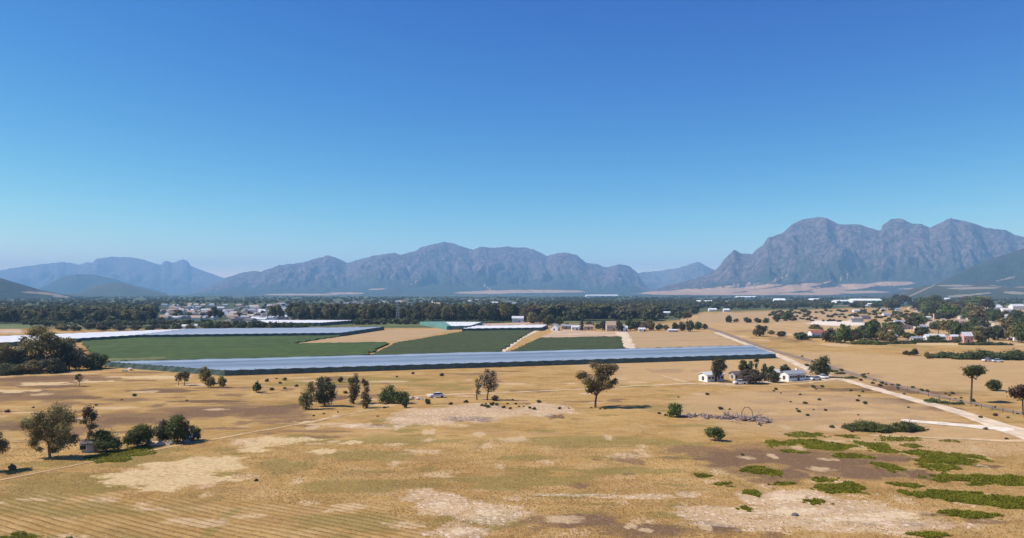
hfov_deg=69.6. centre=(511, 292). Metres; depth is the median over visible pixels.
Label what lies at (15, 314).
tree
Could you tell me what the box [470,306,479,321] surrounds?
tree
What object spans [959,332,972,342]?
house
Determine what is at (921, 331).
tree
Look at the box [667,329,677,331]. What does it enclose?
house
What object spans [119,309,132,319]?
tree
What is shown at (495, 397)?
bush
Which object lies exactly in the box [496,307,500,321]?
tree
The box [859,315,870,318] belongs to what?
house
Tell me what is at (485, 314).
tree
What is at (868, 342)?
hedge
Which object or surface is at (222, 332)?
shade net
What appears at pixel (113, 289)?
hill
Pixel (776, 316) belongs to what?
tree
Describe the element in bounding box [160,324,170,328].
tree
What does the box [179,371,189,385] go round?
gum tree
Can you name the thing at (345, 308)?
tree
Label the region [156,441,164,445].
stone
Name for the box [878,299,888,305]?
tree
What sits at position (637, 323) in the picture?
tree
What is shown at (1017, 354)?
hedge
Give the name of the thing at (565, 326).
farm building
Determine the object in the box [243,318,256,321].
house
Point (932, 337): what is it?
tree
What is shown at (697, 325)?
tree
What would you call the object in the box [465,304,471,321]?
tree
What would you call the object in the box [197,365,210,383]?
gum tree
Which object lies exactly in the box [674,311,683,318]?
tree
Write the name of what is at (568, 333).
dry field
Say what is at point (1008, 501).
green groundcover
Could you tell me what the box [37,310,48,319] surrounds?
tree
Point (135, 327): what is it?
tree
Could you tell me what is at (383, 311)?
tree
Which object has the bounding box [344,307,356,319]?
tree
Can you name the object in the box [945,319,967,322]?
house
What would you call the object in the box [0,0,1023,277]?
sky
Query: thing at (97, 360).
bush
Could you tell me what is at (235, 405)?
ground
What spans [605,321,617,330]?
farm building
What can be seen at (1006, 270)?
hill
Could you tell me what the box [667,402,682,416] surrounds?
bush
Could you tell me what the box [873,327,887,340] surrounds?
tree
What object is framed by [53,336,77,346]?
gum tree
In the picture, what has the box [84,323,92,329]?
tree
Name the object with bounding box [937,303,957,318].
tree
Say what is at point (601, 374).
gum tree
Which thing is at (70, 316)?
tree
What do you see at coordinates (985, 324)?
tree
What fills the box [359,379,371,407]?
gum tree
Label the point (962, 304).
tree
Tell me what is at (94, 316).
tree
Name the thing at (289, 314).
tree
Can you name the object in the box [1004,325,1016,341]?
tree
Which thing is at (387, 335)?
dry field
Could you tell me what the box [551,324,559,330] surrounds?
barn
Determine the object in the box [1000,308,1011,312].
house
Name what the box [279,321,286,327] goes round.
tree
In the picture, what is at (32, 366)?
bush
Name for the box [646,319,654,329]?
tree
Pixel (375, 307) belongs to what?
tree
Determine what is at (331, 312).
tree
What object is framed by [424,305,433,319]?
tree
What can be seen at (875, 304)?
tree
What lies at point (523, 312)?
tree
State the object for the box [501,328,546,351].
farm track
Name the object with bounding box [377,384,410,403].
bush
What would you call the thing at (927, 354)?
bush
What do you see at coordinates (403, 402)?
bush
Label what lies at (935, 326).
tree
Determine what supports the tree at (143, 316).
on the ground at (235, 405)
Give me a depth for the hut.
138.01 m
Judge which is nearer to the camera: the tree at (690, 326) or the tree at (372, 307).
the tree at (690, 326)
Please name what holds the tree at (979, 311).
on the ground at (235, 405)
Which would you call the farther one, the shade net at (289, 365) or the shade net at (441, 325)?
the shade net at (441, 325)
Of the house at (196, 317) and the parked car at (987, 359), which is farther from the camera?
the house at (196, 317)
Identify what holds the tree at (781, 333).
on the ground at (235, 405)
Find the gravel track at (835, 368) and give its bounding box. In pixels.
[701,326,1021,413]
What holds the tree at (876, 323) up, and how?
on the ground at (235, 405)
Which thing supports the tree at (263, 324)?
on the ground at (235, 405)
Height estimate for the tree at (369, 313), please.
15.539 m
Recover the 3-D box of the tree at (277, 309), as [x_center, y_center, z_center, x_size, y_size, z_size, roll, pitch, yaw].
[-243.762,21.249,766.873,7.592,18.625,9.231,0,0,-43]
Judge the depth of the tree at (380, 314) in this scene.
734.95 m
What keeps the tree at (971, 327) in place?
on the ground at (235, 405)
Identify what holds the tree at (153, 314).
on the ground at (235, 405)
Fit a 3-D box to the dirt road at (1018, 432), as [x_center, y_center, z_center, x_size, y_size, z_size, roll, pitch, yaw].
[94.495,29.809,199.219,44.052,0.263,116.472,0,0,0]
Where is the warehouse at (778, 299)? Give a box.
[773,298,785,300]
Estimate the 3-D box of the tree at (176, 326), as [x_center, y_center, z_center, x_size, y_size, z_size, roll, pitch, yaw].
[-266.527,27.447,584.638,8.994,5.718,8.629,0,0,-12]
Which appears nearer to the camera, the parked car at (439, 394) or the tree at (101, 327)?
the parked car at (439, 394)
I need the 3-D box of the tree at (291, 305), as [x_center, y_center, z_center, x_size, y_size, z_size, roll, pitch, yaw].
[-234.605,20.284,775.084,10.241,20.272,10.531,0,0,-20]
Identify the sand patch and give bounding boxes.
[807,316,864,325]
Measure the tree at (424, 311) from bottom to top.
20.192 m
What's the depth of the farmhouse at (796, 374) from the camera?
250.37 m
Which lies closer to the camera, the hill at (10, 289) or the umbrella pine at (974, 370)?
the umbrella pine at (974, 370)
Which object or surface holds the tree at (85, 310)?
on the ground at (235, 405)
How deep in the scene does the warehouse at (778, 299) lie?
2085.80 m
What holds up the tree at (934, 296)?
on the ground at (235, 405)
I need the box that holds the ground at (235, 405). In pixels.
[0,294,1023,537]
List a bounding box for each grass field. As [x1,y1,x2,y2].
[0,324,35,327]
[360,324,433,327]
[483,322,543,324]
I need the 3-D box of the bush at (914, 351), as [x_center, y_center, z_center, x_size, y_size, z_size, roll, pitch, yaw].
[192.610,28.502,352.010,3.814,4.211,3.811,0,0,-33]
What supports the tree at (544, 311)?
on the ground at (235, 405)
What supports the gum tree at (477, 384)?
on the ground at (235, 405)
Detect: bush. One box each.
[0,362,22,374]
[17,359,44,373]
[38,357,69,373]
[82,352,109,369]
[91,427,124,452]
[120,423,155,447]
[153,418,171,441]
[164,414,192,443]
[189,425,201,440]
[252,380,261,391]
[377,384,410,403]
[401,397,407,407]
[491,395,498,400]
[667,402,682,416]
[704,426,727,439]
[740,368,765,383]
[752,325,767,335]
[764,371,781,381]
[910,348,918,354]
[924,352,930,358]
[985,379,1001,390]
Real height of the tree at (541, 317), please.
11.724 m
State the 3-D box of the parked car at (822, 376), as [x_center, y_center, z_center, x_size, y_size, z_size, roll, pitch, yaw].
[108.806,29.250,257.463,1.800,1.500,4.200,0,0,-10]
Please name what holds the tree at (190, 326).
on the ground at (235, 405)
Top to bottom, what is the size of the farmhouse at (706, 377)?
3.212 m
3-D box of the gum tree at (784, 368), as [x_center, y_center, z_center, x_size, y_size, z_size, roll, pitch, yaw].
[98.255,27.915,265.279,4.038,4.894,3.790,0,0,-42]
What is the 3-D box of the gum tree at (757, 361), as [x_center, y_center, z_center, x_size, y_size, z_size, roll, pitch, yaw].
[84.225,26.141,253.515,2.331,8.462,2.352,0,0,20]
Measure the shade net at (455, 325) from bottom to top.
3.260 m
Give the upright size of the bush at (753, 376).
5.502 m
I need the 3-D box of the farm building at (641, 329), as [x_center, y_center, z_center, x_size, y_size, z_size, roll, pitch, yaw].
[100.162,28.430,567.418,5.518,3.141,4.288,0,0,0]
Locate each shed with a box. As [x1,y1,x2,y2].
[728,371,742,379]
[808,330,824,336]
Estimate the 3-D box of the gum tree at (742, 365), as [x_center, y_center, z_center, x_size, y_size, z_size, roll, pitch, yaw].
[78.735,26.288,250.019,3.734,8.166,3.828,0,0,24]
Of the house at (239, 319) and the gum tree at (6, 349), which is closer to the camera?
the gum tree at (6, 349)
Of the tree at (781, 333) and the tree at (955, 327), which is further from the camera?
the tree at (781, 333)
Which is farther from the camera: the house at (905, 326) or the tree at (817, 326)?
the house at (905, 326)
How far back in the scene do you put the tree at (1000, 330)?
463.87 m
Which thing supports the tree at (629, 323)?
on the ground at (235, 405)
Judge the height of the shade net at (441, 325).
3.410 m
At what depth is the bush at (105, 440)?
138.36 m
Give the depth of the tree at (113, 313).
722.30 m
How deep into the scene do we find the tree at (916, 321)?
555.01 m
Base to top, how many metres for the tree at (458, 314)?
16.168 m
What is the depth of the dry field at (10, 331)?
567.84 m
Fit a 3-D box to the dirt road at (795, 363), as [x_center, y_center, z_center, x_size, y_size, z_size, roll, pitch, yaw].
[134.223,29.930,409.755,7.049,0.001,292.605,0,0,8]
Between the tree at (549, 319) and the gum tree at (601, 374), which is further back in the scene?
the tree at (549, 319)
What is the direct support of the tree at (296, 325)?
on the ground at (235, 405)
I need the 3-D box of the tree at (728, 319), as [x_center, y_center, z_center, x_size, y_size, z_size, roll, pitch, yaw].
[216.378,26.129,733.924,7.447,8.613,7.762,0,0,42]
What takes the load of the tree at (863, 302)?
on the ground at (235, 405)
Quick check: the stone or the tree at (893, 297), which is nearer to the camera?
the stone
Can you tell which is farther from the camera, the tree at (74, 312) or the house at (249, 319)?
the house at (249, 319)
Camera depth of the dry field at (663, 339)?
470.81 m
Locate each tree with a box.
[0,342,21,371]
[0,431,9,454]
[1,310,12,322]
[4,346,37,372]
[8,308,19,320]
[16,400,80,457]
[17,309,25,322]
[17,325,62,360]
[23,309,39,318]
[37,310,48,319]
[44,341,91,369]
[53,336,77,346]
[54,312,66,320]
[54,323,69,329]
[63,313,74,323]
[68,309,79,319]
[68,325,81,330]
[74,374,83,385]
[79,403,101,442]
[81,306,89,313]
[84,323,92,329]
[88,310,98,320]
[94,325,110,330]
[96,309,106,319]
[107,309,119,317]
[111,325,126,329]
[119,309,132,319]
[129,324,141,329]
[131,310,139,320]
[138,311,149,320]
[144,324,156,329]
[146,308,158,318]
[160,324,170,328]
[171,324,181,328]
[174,373,182,385]
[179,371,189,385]
[186,324,195,328]
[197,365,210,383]
[205,376,215,386]
[207,310,212,317]
[207,320,214,327]
[211,306,219,316]
[217,309,224,317]
[217,376,226,386]
[220,321,227,327]
[225,321,232,327]
[232,320,238,327]
[234,323,242,327]
[239,321,247,327]
[247,320,255,327]
[260,321,266,327]
[266,304,275,317]
[267,323,276,327]
[274,304,280,315]
[278,310,284,317]
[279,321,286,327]
[285,302,293,316]
[287,307,291,316]
[290,307,297,319]
[293,323,301,327]
[295,307,305,319]
[297,381,315,409]
[304,307,310,318]
[310,304,320,318]
[310,306,316,319]
[313,376,337,405]
[318,306,323,319]
[321,304,329,318]
[328,303,333,319]
[332,303,339,317]
[337,308,346,319]
[343,306,348,319]
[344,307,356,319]
[348,303,358,311]
[348,373,360,403]
[357,304,365,317]
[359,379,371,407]
[360,307,367,318]
[366,308,372,318]
[369,304,375,316]
[372,303,377,317]
[375,307,383,318]
[380,306,385,317]
[383,303,391,317]
[385,306,393,318]
[392,306,398,318]
[396,307,405,318]
[405,304,412,316]
[411,309,417,319]
[415,305,422,322]
[422,304,427,318]
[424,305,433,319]
[429,308,435,319]
[431,305,440,318]
[441,307,448,320]
[445,306,450,320]
[449,304,456,320]
[454,307,463,321]
[457,304,467,320]
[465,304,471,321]
[467,305,474,321]
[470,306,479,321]
[475,375,483,399]
[476,308,485,321]
[481,368,498,399]
[482,307,488,321]
[484,304,495,322]
[490,303,499,317]
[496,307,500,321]
[499,304,509,321]
[507,304,517,321]
[518,304,528,310]
[518,308,526,319]
[526,312,539,322]
[527,305,537,316]
[534,307,541,314]
[536,314,545,322]
[539,306,549,314]
[542,314,555,324]
[554,316,563,324]
[575,360,618,407]
[599,319,605,329]
[616,320,623,331]
[625,318,635,329]
[633,319,640,329]
[639,322,647,327]
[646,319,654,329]
[655,323,662,330]
[672,322,677,328]
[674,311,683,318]
[677,321,685,330]
[683,311,692,318]
[685,319,694,331]
[694,322,702,329]
[710,357,727,381]
[725,315,732,322]
[738,358,748,370]
[743,317,751,322]
[748,361,753,370]
[754,357,759,368]
[761,363,769,380]
[768,366,776,372]
[772,314,781,319]
[776,331,785,336]
[779,364,790,371]
[780,311,792,319]
[792,332,810,338]
[807,355,830,375]
[808,324,823,329]
[820,327,835,341]
[828,328,842,342]
[835,324,854,342]
[848,302,861,307]
[851,330,859,341]
[854,326,866,339]
[858,301,868,304]
[859,320,876,338]
[869,318,884,338]
[870,302,882,307]
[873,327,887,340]
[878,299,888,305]
[881,322,902,327]
[883,299,901,308]
[884,331,896,341]
[887,324,903,329]
[891,294,901,303]
[892,327,904,337]
[898,295,912,306]
[902,332,916,338]
[903,316,925,326]
[911,301,920,309]
[913,326,929,335]
[918,297,926,304]
[920,298,937,313]
[927,295,941,300]
[927,322,941,333]
[927,335,943,339]
[930,299,947,309]
[935,312,954,319]
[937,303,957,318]
[938,319,953,333]
[947,320,964,334]
[948,304,960,309]
[953,301,966,307]
[957,307,964,315]
[960,310,969,317]
[961,302,975,311]
[961,321,970,329]
[962,295,982,306]
[965,324,980,330]
[967,305,991,320]
[968,317,981,324]
[970,325,987,341]
[975,320,990,327]
[978,298,996,308]
[979,328,999,341]
[986,309,999,321]
[989,325,1009,339]
[995,310,1004,318]
[996,317,1013,324]
[999,323,1011,331]
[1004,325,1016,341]
[1005,310,1023,319]
[1011,320,1023,326]
[1012,325,1023,342]
[1014,317,1023,321]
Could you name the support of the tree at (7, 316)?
on the ground at (235, 405)
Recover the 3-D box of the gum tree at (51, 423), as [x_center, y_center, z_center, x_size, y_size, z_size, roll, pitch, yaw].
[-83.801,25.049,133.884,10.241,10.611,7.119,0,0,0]
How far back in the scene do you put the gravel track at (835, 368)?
265.71 m
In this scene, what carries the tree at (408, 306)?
on the ground at (235, 405)
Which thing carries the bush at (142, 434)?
on the ground at (235, 405)
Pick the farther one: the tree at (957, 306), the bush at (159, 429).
the tree at (957, 306)
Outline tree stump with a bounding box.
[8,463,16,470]
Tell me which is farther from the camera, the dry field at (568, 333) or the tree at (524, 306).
the tree at (524, 306)
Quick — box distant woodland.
[0,295,1023,327]
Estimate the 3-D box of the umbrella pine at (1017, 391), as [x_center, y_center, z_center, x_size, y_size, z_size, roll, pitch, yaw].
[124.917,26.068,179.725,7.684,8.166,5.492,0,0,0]
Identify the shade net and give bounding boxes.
[0,328,189,345]
[104,345,775,375]
[136,327,383,337]
[259,320,353,325]
[420,321,450,329]
[446,321,482,329]
[462,324,547,330]
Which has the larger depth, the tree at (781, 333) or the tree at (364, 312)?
the tree at (364, 312)
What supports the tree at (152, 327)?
on the ground at (235, 405)
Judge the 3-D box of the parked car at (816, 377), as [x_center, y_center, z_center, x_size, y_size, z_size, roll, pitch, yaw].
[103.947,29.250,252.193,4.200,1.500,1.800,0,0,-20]
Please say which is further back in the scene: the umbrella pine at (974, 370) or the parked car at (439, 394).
the parked car at (439, 394)
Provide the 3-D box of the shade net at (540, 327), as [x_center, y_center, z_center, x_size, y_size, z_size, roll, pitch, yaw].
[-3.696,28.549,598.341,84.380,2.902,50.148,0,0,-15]
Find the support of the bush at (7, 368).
on the ground at (235, 405)
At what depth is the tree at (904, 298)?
1562.82 m
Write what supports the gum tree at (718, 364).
on the ground at (235, 405)
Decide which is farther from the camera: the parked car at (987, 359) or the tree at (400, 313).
the tree at (400, 313)
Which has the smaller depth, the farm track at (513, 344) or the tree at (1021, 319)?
the farm track at (513, 344)
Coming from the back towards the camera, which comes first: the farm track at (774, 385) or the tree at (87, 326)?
the tree at (87, 326)
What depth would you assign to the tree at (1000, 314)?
717.70 m
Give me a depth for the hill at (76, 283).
10182.92 m
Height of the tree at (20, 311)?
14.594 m
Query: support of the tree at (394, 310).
on the ground at (235, 405)
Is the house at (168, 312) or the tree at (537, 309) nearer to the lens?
the tree at (537, 309)
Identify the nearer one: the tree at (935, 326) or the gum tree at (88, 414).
the gum tree at (88, 414)
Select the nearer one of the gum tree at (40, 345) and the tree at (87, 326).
the gum tree at (40, 345)
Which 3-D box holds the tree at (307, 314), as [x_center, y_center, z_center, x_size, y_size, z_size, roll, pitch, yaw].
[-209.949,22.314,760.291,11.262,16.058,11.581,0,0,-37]
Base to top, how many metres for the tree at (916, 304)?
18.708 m
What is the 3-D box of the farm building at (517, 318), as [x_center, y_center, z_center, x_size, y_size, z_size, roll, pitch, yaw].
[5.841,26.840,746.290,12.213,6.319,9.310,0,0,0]
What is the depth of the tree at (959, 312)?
872.27 m
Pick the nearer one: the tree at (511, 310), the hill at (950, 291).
the tree at (511, 310)
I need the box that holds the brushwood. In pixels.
[680,414,771,422]
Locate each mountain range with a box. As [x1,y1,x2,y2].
[0,256,223,293]
[186,242,653,294]
[630,217,1023,295]
[638,262,713,288]
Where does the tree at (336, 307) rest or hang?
on the ground at (235, 405)
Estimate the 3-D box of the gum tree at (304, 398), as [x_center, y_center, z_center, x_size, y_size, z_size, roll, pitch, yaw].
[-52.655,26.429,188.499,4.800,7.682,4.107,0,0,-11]
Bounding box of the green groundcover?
[0,431,1023,537]
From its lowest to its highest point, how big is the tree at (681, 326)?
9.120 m
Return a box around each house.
[164,311,173,314]
[180,316,190,319]
[191,315,201,320]
[224,317,234,321]
[233,317,244,321]
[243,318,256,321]
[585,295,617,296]
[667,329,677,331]
[850,318,862,322]
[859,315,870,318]
[900,322,912,328]
[909,336,923,340]
[923,334,946,339]
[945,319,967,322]
[948,334,958,339]
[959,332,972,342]
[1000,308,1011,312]
[1008,304,1023,309]
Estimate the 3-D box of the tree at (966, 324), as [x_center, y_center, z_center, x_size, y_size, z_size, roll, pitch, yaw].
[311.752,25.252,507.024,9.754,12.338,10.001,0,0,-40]
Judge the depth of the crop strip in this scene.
324.39 m
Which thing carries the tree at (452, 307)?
on the ground at (235, 405)
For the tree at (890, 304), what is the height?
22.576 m
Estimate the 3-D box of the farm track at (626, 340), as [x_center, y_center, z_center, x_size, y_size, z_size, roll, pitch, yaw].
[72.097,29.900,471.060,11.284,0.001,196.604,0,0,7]
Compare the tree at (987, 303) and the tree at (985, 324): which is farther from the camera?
the tree at (987, 303)
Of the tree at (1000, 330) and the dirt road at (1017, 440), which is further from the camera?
the tree at (1000, 330)
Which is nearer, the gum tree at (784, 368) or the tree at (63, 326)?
the gum tree at (784, 368)
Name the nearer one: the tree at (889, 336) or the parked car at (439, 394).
the parked car at (439, 394)
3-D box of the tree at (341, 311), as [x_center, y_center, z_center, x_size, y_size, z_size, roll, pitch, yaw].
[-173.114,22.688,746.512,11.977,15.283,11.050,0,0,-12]
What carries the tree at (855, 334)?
on the ground at (235, 405)
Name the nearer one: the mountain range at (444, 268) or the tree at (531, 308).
the tree at (531, 308)
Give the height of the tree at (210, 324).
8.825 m
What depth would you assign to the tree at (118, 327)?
582.76 m
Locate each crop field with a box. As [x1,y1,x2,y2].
[80,334,388,361]
[371,330,533,354]
[511,336,624,350]
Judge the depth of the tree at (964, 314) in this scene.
783.11 m
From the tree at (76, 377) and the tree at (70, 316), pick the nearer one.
the tree at (76, 377)
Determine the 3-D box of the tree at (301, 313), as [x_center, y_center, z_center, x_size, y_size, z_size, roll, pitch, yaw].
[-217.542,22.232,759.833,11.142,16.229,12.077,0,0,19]
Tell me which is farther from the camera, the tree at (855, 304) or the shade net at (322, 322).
the tree at (855, 304)
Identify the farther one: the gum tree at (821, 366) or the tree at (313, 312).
the tree at (313, 312)
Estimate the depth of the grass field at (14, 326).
651.79 m
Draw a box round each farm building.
[512,316,523,321]
[561,324,570,328]
[571,325,580,329]
[583,325,592,329]
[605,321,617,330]
[620,326,627,331]
[638,328,645,331]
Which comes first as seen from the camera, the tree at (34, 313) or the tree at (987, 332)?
the tree at (987, 332)
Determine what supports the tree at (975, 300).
on the ground at (235, 405)
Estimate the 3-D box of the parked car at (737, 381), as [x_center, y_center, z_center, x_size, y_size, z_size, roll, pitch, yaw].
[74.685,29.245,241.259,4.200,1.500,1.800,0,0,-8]
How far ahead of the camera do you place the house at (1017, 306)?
1277.78 m
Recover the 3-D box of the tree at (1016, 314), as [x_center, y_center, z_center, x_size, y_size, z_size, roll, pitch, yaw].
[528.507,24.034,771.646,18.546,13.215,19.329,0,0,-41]
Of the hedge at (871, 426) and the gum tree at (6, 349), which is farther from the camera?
the gum tree at (6, 349)
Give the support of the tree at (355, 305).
on the ground at (235, 405)
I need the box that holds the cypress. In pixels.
[579,313,584,330]
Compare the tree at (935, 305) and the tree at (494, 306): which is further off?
the tree at (935, 305)
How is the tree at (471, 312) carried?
on the ground at (235, 405)
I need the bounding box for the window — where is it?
[80,445,86,449]
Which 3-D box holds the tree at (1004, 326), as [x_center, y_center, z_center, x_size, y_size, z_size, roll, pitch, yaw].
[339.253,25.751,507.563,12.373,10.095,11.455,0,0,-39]
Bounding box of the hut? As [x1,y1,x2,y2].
[79,439,95,452]
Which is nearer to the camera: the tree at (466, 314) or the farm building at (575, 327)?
the farm building at (575, 327)
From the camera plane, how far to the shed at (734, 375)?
254.03 m
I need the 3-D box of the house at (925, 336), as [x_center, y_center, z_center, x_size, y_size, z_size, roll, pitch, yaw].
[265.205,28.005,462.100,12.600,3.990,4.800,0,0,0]
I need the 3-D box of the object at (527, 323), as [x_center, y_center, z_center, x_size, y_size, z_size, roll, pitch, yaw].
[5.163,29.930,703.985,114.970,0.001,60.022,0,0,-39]
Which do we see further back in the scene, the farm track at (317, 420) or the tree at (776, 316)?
the tree at (776, 316)
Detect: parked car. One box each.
[430,392,444,397]
[733,379,746,384]
[810,376,821,379]
[817,374,828,378]
[982,358,992,361]
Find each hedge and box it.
[828,369,858,378]
[840,419,928,433]
[849,338,889,344]
[880,339,1013,344]
[923,397,964,404]
[930,347,1023,359]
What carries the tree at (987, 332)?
on the ground at (235, 405)
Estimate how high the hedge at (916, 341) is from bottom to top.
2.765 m
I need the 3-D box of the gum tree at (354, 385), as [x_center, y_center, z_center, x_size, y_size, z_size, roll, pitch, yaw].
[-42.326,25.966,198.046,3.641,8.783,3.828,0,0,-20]
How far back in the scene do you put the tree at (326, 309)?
741.98 m
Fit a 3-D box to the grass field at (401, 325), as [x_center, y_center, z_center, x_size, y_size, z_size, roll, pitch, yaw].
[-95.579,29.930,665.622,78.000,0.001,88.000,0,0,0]
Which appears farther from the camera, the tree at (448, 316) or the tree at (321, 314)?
the tree at (321, 314)
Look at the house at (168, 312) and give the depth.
938.24 m
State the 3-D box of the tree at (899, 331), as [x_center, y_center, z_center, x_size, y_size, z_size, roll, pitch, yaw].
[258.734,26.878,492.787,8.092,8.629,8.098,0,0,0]
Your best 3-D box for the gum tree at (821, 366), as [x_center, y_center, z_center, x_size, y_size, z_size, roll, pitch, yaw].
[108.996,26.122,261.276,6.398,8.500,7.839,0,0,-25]
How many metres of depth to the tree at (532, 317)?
715.85 m
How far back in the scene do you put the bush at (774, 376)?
245.57 m
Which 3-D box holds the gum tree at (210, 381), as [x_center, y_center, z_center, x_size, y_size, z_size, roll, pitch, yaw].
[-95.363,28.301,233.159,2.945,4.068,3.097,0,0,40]
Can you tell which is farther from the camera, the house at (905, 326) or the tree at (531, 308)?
the tree at (531, 308)
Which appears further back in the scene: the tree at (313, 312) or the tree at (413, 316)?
the tree at (313, 312)
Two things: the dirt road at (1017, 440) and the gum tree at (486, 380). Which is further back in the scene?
the gum tree at (486, 380)
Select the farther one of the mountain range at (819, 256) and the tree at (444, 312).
the mountain range at (819, 256)
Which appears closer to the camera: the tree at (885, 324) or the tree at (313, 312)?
the tree at (885, 324)
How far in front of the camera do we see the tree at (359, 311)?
743.99 m
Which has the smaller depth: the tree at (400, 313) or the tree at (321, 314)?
the tree at (400, 313)
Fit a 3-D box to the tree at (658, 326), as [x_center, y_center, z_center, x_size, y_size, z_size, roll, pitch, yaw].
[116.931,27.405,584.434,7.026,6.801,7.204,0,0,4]
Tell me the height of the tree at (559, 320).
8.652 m
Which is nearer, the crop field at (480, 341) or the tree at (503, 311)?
the crop field at (480, 341)
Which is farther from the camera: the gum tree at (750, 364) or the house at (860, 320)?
the house at (860, 320)
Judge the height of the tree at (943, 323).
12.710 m
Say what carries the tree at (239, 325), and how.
on the ground at (235, 405)
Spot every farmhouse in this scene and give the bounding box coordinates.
[698,371,724,381]
[779,368,806,380]
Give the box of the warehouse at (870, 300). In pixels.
[847,299,881,302]
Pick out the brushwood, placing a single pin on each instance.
(726, 418)
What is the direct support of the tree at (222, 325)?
on the ground at (235, 405)
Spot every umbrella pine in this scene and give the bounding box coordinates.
[962,364,989,401]
[1006,384,1023,414]
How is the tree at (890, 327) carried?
on the ground at (235, 405)
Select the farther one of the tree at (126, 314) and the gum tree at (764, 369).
the tree at (126, 314)
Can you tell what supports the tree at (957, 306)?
on the ground at (235, 405)
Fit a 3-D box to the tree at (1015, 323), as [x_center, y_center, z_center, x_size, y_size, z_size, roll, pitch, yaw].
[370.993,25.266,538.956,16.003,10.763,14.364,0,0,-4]
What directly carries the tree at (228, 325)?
on the ground at (235, 405)
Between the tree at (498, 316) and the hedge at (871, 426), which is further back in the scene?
the tree at (498, 316)
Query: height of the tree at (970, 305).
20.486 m
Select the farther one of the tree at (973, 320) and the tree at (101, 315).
the tree at (101, 315)
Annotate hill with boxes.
[0,278,94,298]
[39,274,166,294]
[63,283,179,295]
[858,284,1023,299]
[885,248,1023,294]
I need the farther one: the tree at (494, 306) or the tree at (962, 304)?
the tree at (962, 304)
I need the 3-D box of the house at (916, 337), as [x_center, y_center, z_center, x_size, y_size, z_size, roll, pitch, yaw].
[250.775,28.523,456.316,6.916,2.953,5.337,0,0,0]
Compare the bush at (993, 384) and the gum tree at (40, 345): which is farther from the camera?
the gum tree at (40, 345)
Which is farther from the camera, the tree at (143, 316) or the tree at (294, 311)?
the tree at (294, 311)
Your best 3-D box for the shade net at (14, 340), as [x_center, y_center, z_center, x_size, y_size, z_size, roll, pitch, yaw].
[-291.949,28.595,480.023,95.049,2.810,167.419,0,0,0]
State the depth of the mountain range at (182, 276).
15585.85 m
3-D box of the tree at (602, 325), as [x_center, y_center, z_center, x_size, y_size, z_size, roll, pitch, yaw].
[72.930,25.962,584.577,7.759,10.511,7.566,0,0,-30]
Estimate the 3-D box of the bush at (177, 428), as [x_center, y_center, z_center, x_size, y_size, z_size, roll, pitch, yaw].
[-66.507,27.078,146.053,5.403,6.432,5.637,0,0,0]
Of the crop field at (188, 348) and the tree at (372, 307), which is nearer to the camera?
the crop field at (188, 348)
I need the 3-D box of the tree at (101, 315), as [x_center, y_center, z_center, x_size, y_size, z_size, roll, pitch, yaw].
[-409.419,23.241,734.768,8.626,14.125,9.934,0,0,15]
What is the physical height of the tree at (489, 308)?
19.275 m
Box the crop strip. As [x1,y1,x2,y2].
[109,356,168,360]
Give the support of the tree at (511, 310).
on the ground at (235, 405)
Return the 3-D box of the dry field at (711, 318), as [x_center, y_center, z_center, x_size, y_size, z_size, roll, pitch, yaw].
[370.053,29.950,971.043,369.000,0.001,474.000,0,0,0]
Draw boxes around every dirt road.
[713,332,831,375]
[738,378,1023,439]
[870,435,1023,441]
[901,419,1014,430]
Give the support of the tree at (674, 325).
on the ground at (235, 405)
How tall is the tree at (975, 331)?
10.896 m
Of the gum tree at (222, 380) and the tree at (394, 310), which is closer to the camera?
the gum tree at (222, 380)
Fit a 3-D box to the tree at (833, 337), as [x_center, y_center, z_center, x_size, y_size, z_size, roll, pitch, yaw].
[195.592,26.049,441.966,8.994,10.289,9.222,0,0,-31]
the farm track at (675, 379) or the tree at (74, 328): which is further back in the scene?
the tree at (74, 328)
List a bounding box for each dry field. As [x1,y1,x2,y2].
[0,329,22,332]
[299,329,450,342]
[539,330,616,337]
[628,332,738,347]
[696,311,852,322]
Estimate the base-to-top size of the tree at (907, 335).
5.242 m
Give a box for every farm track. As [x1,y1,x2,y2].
[0,402,413,480]
[370,383,723,399]
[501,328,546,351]
[615,331,635,347]
[662,375,687,381]
[701,380,832,385]
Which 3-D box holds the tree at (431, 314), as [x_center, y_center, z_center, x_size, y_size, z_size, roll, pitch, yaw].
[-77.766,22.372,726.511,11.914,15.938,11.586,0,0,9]
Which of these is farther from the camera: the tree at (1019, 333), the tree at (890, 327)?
the tree at (890, 327)
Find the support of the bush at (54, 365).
on the ground at (235, 405)
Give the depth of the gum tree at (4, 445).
123.72 m
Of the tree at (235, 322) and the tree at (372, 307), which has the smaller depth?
the tree at (235, 322)
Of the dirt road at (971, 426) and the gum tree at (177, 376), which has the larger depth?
the gum tree at (177, 376)
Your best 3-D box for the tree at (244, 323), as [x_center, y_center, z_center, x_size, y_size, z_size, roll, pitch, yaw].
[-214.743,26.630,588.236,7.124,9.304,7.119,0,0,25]

